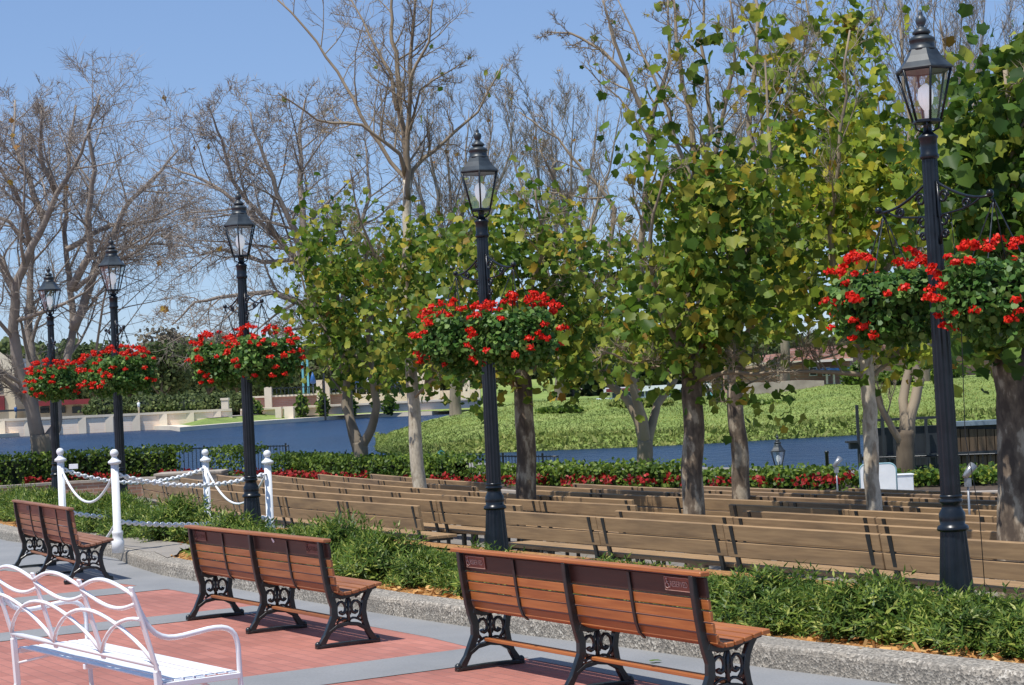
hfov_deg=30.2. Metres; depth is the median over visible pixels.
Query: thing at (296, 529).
shrub
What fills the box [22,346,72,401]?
flower basket
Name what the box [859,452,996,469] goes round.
railing
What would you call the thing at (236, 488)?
seating bench
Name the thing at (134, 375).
flower basket
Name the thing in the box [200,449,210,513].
chain post
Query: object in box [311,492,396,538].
seating bench
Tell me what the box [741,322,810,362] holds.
leafy tree
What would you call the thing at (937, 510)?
seating bench
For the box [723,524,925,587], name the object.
seating bench
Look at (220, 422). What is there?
quay ledge
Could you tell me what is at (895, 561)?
seating bench
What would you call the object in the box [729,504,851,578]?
seating bench
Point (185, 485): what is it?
white chain
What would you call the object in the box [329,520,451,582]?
shrub
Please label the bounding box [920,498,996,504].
seating bench
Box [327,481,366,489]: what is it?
seating bench
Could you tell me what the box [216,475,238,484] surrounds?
seating bench
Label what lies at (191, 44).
sky
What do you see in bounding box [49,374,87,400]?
leafy tree
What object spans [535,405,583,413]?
round bush
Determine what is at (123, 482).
white chain
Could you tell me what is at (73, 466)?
white tag
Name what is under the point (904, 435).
shade tree
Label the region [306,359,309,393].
painted pole
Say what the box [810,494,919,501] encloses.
seating bench
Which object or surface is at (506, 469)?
clipped hedge
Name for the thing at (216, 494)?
seating bench
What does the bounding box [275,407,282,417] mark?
stone block
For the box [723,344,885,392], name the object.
brick building
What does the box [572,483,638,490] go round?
seating bench
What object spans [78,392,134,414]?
dark shrub
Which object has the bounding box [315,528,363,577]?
shrub
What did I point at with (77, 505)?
shrub
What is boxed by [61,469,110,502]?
white rope
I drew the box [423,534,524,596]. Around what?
shrub
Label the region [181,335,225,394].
leafy tree
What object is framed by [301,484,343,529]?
seating bench
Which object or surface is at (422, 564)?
shrub
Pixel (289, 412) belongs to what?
stone block
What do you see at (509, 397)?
lawn
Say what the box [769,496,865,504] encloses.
seating bench
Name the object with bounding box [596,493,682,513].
seating bench
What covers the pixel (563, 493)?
seating bench
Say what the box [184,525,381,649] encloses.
park bench
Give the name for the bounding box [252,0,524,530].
plane tree
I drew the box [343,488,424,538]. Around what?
seating bench
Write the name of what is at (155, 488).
seating bench
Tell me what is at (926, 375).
bare tree
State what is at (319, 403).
shrub
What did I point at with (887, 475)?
display board
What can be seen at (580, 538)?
seating bench
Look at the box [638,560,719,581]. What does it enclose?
shrub
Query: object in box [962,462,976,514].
garden spotlight
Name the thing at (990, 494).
seating bench
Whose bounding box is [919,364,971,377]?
round bush
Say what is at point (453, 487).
seating bench
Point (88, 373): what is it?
flower basket
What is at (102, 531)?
shrub
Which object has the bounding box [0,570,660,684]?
plaza paving
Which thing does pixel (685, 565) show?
shrub
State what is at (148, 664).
metal bench
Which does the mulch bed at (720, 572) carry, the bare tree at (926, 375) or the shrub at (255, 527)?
the shrub at (255, 527)
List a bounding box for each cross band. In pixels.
[0,585,167,605]
[0,606,269,640]
[194,648,526,684]
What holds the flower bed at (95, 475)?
on the planter soil
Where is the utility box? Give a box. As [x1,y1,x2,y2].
[897,473,913,489]
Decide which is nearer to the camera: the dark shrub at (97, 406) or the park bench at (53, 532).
the park bench at (53, 532)
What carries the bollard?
on the lake bank
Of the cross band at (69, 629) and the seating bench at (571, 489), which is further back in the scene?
the seating bench at (571, 489)
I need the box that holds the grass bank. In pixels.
[376,374,995,452]
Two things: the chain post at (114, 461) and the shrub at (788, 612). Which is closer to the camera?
the shrub at (788, 612)
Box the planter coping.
[0,476,997,493]
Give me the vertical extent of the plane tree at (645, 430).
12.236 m
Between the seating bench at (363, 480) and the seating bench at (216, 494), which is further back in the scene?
the seating bench at (363, 480)
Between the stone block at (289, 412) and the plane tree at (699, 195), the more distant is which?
the stone block at (289, 412)
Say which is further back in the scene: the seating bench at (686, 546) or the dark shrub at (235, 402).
the dark shrub at (235, 402)
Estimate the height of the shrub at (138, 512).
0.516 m
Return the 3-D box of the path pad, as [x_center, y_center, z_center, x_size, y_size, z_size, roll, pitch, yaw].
[-4.780,2.373,22.785,0.700,0.001,4.650,-2,-2,-31]
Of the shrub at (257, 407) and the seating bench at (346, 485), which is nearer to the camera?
the seating bench at (346, 485)
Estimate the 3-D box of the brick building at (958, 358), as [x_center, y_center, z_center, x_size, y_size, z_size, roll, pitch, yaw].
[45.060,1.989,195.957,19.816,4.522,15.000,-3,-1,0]
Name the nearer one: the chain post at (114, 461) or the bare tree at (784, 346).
the chain post at (114, 461)
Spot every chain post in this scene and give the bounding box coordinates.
[54,448,67,526]
[108,449,124,552]
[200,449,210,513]
[261,450,274,530]
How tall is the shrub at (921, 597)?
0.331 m
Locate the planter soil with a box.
[227,472,997,490]
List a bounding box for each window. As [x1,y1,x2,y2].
[40,406,49,412]
[72,406,81,412]
[809,367,816,375]
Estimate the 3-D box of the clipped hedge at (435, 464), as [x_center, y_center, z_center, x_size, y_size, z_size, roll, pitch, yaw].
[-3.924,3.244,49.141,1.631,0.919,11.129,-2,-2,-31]
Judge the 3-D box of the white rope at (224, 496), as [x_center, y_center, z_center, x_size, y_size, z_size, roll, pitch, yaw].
[-3.487,1.828,24.017,0.028,0.451,2.485,-2,-2,-26]
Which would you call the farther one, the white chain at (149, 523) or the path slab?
the white chain at (149, 523)
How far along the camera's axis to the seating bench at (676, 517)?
22.14 m
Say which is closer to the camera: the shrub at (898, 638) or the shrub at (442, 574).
the shrub at (898, 638)
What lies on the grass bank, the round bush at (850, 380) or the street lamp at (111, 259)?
the round bush at (850, 380)
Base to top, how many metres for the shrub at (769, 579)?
0.470 m
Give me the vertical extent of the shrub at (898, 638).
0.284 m
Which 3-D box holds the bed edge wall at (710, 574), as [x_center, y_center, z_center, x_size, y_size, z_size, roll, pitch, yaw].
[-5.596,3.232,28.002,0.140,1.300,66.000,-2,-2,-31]
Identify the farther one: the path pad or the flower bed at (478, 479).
the flower bed at (478, 479)
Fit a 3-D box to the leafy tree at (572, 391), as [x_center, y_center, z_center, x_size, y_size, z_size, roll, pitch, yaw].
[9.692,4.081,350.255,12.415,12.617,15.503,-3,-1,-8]
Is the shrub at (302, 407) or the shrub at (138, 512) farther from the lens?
the shrub at (302, 407)
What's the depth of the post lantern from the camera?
43.88 m
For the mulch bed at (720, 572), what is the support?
in the kerb
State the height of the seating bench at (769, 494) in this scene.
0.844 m
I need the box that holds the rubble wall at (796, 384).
[743,380,823,393]
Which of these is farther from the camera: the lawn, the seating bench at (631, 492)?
the lawn
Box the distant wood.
[0,322,847,400]
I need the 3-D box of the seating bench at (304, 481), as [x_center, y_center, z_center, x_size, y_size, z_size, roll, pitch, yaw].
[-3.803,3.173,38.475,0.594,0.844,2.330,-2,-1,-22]
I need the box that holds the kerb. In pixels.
[0,523,1023,684]
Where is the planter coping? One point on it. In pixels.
(153, 478)
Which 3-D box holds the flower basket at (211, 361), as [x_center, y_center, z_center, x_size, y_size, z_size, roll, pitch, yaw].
[-3.187,0.069,21.204,0.903,0.939,0.907,-2,-1,-25]
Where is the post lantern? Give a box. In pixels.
[770,435,784,465]
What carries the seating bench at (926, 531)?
on the seating floor
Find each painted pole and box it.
[301,361,303,392]
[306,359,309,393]
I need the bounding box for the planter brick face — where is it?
[0,480,221,496]
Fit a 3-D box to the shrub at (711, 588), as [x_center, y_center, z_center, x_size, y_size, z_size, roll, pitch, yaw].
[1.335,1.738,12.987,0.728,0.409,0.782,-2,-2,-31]
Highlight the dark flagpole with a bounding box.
[322,333,326,419]
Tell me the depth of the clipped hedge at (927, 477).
36.30 m
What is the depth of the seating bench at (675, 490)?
31.84 m
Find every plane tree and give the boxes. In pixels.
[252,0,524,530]
[255,161,427,456]
[371,145,634,551]
[500,0,763,464]
[554,0,829,568]
[670,0,910,499]
[724,0,966,568]
[863,3,1023,598]
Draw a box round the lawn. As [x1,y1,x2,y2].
[421,378,554,411]
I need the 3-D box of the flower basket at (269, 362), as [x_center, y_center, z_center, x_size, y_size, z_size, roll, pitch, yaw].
[-2.653,0.038,20.379,0.888,0.966,0.955,-3,-1,-4]
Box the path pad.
[78,531,189,551]
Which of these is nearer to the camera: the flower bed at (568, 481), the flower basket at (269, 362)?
the flower basket at (269, 362)
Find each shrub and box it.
[0,481,44,509]
[0,486,39,520]
[0,489,40,521]
[1,487,53,521]
[9,484,76,520]
[28,494,74,523]
[37,490,100,526]
[56,491,107,530]
[71,487,143,532]
[75,492,164,533]
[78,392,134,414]
[89,500,154,535]
[104,503,156,537]
[125,510,162,539]
[126,392,174,412]
[127,490,230,542]
[163,390,213,410]
[179,506,278,558]
[206,389,241,414]
[213,521,279,562]
[253,397,263,414]
[259,518,325,560]
[279,505,382,567]
[293,391,310,417]
[314,392,330,416]
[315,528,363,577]
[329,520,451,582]
[342,393,359,415]
[378,545,456,588]
[381,393,396,415]
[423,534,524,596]
[425,563,456,588]
[430,550,455,557]
[474,553,535,595]
[527,551,672,601]
[597,561,725,596]
[603,565,670,605]
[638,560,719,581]
[652,568,742,620]
[709,560,836,628]
[731,585,844,637]
[782,565,952,645]
[793,577,851,588]
[842,585,949,631]
[882,579,1017,654]
[884,596,1015,639]
[935,582,1023,658]
[978,600,1023,654]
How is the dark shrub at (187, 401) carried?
on the quay ledge
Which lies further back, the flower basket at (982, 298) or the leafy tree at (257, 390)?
the leafy tree at (257, 390)
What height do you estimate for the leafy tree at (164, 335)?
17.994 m
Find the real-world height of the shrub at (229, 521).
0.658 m
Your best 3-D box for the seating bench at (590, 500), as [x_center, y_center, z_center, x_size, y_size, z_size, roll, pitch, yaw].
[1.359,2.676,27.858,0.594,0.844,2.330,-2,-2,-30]
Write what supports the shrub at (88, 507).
on the mulch bed at (720, 572)
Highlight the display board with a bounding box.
[859,462,897,489]
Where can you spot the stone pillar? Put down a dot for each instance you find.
(224, 403)
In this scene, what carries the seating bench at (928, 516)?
on the seating floor
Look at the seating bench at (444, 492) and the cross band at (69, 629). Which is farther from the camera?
the seating bench at (444, 492)
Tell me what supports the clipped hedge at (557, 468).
on the planter soil
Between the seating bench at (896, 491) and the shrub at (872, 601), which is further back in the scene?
the seating bench at (896, 491)
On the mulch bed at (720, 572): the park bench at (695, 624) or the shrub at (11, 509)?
the shrub at (11, 509)
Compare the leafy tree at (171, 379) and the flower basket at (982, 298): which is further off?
the leafy tree at (171, 379)
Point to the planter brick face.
(94, 487)
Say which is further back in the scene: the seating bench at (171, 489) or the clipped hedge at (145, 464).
the clipped hedge at (145, 464)
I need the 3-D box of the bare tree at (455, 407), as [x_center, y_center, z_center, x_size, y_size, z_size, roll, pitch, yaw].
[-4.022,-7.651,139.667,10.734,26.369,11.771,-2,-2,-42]
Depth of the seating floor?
28.38 m
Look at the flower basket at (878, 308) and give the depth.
12.45 m
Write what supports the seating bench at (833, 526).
on the seating floor
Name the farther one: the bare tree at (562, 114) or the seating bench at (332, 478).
the bare tree at (562, 114)
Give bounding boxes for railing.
[4,443,288,472]
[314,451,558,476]
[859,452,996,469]
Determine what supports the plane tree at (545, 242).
on the seating floor
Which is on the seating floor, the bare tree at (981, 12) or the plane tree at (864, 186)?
the plane tree at (864, 186)
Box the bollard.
[824,451,828,467]
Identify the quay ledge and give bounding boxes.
[0,410,468,437]
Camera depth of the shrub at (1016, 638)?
10.82 m
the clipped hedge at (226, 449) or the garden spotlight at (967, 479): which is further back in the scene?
the clipped hedge at (226, 449)
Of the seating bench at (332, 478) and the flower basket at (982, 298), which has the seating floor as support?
the seating bench at (332, 478)
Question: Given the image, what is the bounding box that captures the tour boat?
[596,383,711,399]
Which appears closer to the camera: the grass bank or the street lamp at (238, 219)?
the street lamp at (238, 219)
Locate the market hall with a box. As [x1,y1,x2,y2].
[38,399,102,416]
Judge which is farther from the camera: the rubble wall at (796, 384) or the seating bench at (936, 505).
the rubble wall at (796, 384)
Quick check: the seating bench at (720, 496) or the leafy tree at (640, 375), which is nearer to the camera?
the seating bench at (720, 496)
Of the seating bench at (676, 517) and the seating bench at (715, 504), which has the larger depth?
the seating bench at (715, 504)
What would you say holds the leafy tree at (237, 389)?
on the far shore
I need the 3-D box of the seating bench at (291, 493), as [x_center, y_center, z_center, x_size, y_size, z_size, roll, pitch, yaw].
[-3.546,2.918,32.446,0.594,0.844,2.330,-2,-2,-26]
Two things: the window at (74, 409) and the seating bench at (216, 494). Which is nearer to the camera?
the seating bench at (216, 494)
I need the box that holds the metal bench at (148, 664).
[0,564,243,684]
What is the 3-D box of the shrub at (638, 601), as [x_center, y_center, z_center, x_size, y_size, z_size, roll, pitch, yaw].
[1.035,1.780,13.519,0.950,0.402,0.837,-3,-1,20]
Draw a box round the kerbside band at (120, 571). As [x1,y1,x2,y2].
[0,539,899,684]
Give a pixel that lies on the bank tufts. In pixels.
(623, 433)
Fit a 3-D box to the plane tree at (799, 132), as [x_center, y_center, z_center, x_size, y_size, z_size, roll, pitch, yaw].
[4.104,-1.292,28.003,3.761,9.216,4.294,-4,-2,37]
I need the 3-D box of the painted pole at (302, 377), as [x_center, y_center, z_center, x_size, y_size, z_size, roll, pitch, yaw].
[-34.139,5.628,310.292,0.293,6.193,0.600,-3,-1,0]
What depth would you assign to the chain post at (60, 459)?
23.44 m
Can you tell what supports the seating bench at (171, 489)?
on the seating floor
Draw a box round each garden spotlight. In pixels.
[833,456,842,490]
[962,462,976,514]
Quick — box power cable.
[951,213,985,593]
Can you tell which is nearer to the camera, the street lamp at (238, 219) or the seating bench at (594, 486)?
the street lamp at (238, 219)
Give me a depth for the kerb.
11.48 m
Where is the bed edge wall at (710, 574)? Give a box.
[403,544,856,589]
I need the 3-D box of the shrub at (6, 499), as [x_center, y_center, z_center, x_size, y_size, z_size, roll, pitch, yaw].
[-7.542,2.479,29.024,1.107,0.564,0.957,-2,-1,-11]
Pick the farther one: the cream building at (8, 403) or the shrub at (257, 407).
the cream building at (8, 403)
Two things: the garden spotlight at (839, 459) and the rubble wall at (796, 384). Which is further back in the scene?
the rubble wall at (796, 384)
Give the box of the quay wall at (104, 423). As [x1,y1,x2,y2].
[0,408,231,436]
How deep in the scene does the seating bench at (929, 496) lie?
27.99 m
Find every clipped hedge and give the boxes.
[0,442,196,484]
[202,441,276,475]
[262,449,484,480]
[459,461,540,483]
[536,456,706,487]
[702,461,861,487]
[846,461,997,486]
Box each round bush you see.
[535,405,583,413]
[606,398,673,407]
[747,398,782,404]
[838,360,875,384]
[875,369,914,384]
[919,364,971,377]
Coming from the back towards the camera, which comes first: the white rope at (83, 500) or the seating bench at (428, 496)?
the seating bench at (428, 496)
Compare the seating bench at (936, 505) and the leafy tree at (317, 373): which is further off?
the leafy tree at (317, 373)
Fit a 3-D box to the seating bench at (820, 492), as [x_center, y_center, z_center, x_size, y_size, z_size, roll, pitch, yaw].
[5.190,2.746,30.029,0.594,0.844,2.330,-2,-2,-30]
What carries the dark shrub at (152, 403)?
on the quay ledge
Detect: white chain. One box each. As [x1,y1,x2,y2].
[64,467,203,484]
[74,511,112,518]
[119,473,266,487]
[121,515,268,527]
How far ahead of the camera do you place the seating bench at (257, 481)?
37.92 m
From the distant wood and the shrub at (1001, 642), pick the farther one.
the distant wood
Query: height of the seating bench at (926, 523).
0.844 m
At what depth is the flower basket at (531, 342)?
16.12 m
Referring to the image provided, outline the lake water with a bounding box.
[0,411,863,471]
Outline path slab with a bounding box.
[154,550,179,557]
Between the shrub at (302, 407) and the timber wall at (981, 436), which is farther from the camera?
the shrub at (302, 407)
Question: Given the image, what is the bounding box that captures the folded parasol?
[310,372,315,392]
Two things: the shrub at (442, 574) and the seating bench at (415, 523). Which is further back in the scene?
the seating bench at (415, 523)
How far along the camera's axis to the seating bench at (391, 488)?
33.94 m
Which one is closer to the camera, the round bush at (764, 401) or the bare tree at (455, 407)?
the round bush at (764, 401)
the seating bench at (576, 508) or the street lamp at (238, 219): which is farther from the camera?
the seating bench at (576, 508)
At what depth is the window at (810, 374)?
164.75 m
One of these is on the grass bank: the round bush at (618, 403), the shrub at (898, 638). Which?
the round bush at (618, 403)
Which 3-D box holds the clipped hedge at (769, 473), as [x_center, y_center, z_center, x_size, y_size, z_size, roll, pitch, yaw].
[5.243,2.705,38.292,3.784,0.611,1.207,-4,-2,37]
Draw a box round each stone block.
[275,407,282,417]
[284,407,294,417]
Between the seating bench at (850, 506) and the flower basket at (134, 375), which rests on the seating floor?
the seating bench at (850, 506)
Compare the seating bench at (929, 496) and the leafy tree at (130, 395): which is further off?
the leafy tree at (130, 395)
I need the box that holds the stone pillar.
[220,398,229,408]
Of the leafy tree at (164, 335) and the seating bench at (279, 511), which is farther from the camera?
the leafy tree at (164, 335)
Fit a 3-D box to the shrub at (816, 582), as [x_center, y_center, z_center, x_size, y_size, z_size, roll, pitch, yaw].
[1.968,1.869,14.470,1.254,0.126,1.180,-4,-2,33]
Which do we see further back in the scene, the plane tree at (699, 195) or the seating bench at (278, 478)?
the seating bench at (278, 478)
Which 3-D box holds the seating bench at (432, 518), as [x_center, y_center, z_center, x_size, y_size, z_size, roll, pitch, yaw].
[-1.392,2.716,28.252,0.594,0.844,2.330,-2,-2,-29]
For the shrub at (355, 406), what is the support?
on the quay ledge
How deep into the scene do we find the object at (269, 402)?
298.94 m
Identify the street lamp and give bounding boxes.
[37,266,60,490]
[98,237,127,496]
[223,191,263,525]
[453,128,515,551]
[875,9,993,600]
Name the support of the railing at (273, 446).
on the planter soil
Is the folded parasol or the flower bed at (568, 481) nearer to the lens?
the flower bed at (568, 481)
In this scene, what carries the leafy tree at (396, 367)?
on the far shore
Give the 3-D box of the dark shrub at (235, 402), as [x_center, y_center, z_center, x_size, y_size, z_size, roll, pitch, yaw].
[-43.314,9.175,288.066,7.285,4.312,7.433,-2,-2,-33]
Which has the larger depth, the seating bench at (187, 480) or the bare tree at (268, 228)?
the bare tree at (268, 228)
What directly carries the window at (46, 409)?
in the market hall
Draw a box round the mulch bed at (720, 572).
[0,519,1023,663]
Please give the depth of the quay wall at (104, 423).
265.11 m
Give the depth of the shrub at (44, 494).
27.17 m
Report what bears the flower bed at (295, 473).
on the planter soil
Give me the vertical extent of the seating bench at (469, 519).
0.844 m
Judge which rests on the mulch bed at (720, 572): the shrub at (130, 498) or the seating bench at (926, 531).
the shrub at (130, 498)
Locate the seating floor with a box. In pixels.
[135,462,997,596]
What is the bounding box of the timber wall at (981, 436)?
[845,405,996,472]
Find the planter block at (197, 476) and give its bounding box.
[154,469,228,483]
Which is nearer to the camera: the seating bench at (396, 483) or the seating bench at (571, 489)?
the seating bench at (571, 489)
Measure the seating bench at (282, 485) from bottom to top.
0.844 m
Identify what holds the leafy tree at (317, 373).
on the far shore
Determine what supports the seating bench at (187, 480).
on the seating floor
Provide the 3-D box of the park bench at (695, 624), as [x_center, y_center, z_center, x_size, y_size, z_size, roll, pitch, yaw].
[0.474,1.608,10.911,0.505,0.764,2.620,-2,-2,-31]
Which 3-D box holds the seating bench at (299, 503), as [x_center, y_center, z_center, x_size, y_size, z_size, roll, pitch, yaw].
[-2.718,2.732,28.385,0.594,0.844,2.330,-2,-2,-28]
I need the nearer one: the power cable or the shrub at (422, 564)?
the power cable
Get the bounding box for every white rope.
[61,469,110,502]
[206,468,264,504]
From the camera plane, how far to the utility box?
34.42 m
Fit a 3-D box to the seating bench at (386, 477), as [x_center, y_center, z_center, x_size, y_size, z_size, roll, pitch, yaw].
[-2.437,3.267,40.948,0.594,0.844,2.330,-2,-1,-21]
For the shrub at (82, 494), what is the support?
on the mulch bed at (720, 572)
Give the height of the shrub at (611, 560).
0.479 m
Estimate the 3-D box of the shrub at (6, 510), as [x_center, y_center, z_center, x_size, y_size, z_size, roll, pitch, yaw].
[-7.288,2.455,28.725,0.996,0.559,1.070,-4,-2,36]
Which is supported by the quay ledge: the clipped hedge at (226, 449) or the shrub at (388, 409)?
the shrub at (388, 409)
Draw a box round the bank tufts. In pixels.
[373,375,995,454]
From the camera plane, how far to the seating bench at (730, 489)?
32.08 m
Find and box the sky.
[0,0,1023,389]
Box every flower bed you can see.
[0,468,212,483]
[234,467,367,479]
[403,471,549,488]
[560,470,681,488]
[706,470,855,490]
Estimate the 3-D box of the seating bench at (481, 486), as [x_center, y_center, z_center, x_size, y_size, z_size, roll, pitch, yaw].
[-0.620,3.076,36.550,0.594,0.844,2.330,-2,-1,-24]
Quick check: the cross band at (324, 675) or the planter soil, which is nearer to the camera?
the cross band at (324, 675)
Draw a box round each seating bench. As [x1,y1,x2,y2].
[141,484,166,504]
[164,485,214,513]
[179,477,218,499]
[195,488,243,515]
[201,481,230,500]
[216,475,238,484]
[230,484,265,504]
[234,492,314,527]
[238,478,264,486]
[272,475,295,483]
[272,481,301,523]
[272,488,313,524]
[283,496,374,535]
[295,478,327,485]
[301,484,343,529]
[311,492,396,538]
[317,474,346,481]
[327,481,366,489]
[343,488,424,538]
[343,501,456,543]
[346,477,381,484]
[367,484,440,523]
[367,496,469,545]
[370,474,403,481]
[382,480,449,524]
[396,492,465,544]
[403,477,442,483]
[416,488,480,542]
[427,483,478,491]
[436,500,551,553]
[443,480,486,491]
[461,496,568,555]
[475,491,573,550]
[505,511,637,561]
[536,486,595,492]
[536,490,600,545]
[540,500,665,564]
[546,495,634,551]
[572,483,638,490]
[596,489,674,507]
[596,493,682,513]
[596,516,767,573]
[615,510,741,570]
[638,487,716,493]
[675,492,769,510]
[703,486,778,491]
[704,498,795,562]
[716,490,809,497]
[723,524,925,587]
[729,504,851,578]
[733,517,908,588]
[742,510,876,575]
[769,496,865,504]
[779,489,864,495]
[789,502,917,572]
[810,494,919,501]
[848,488,939,493]
[849,509,993,591]
[876,517,996,588]
[878,525,996,590]
[880,534,1023,593]
[881,492,989,499]
[882,501,996,509]
[911,507,996,515]
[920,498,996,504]
[961,492,997,496]
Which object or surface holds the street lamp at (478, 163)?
on the mulch bed at (720, 572)
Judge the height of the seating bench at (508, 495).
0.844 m
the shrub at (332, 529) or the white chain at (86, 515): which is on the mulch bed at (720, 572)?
the shrub at (332, 529)
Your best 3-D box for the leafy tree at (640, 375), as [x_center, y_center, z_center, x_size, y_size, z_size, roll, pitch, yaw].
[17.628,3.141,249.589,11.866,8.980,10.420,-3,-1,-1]
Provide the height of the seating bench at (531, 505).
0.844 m
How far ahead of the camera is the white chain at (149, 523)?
21.48 m
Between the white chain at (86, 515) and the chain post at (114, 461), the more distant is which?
the white chain at (86, 515)
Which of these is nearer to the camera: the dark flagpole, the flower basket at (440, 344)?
the flower basket at (440, 344)
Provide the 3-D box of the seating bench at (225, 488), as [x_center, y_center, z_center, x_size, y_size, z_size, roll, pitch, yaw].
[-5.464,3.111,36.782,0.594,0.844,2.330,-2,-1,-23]
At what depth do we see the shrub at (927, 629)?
11.15 m
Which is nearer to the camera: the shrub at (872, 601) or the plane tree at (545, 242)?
the shrub at (872, 601)
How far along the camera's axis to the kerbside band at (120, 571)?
13.51 m
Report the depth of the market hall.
299.52 m
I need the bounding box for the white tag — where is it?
[69,464,77,468]
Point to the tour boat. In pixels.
(644, 391)
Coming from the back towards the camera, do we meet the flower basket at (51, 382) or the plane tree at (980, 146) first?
the flower basket at (51, 382)
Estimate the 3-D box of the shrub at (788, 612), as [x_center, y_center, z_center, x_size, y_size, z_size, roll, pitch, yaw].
[1.799,1.731,12.243,0.916,0.358,0.808,-2,-1,-11]
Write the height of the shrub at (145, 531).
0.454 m
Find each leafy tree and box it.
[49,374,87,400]
[71,340,133,397]
[120,345,144,397]
[133,338,192,397]
[134,321,193,392]
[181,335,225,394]
[221,385,254,392]
[252,376,298,395]
[287,345,330,393]
[303,342,366,379]
[368,336,421,389]
[537,342,596,396]
[610,342,671,386]
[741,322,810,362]
[809,332,847,345]
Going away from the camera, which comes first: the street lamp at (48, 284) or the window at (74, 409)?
the street lamp at (48, 284)
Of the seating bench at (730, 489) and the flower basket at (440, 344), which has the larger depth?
the seating bench at (730, 489)
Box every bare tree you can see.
[0,39,226,459]
[112,68,447,452]
[364,65,546,416]
[478,54,643,399]
[698,0,863,380]
[813,0,1021,380]
[932,0,1023,125]
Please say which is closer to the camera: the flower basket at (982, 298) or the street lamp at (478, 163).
the flower basket at (982, 298)
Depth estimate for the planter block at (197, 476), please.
52.83 m
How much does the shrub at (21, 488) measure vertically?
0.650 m
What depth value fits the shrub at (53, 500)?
26.22 m
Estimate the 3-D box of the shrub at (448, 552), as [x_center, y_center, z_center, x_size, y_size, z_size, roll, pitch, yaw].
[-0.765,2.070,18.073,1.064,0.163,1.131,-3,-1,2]
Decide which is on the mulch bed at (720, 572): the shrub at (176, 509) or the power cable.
the shrub at (176, 509)
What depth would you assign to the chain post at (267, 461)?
22.83 m
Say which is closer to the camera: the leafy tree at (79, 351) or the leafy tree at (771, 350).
the leafy tree at (771, 350)
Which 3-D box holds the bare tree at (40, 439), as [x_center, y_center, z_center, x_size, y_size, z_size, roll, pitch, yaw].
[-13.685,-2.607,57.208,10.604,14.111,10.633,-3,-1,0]
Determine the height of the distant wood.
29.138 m
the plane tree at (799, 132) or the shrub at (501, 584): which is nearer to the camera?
the shrub at (501, 584)
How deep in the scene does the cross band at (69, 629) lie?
15.26 m
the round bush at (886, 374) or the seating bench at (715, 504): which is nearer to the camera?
the seating bench at (715, 504)
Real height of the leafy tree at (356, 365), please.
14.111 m
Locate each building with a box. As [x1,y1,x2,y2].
[0,352,26,418]
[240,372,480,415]
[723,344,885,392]
[850,342,991,378]
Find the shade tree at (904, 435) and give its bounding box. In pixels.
[851,47,990,472]
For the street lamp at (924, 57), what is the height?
3.926 m
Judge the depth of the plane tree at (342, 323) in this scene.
48.39 m
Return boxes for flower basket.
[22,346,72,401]
[26,344,82,402]
[76,332,132,398]
[91,329,158,396]
[184,309,258,390]
[224,303,305,390]
[408,276,502,380]
[463,267,569,374]
[818,214,931,352]
[923,195,1023,347]
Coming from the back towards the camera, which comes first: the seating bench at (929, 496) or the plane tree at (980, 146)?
the seating bench at (929, 496)
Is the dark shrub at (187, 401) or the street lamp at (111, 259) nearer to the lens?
the street lamp at (111, 259)
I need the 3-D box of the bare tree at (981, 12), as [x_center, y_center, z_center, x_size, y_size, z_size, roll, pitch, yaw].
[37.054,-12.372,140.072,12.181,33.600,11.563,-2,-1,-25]
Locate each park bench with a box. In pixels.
[12,500,113,584]
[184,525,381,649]
[450,547,769,684]
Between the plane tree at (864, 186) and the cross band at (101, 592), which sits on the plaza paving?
the cross band at (101, 592)
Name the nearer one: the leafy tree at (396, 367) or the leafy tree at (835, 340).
the leafy tree at (835, 340)
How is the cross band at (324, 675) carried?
on the plaza paving
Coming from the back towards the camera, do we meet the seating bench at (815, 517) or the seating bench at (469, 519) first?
the seating bench at (469, 519)

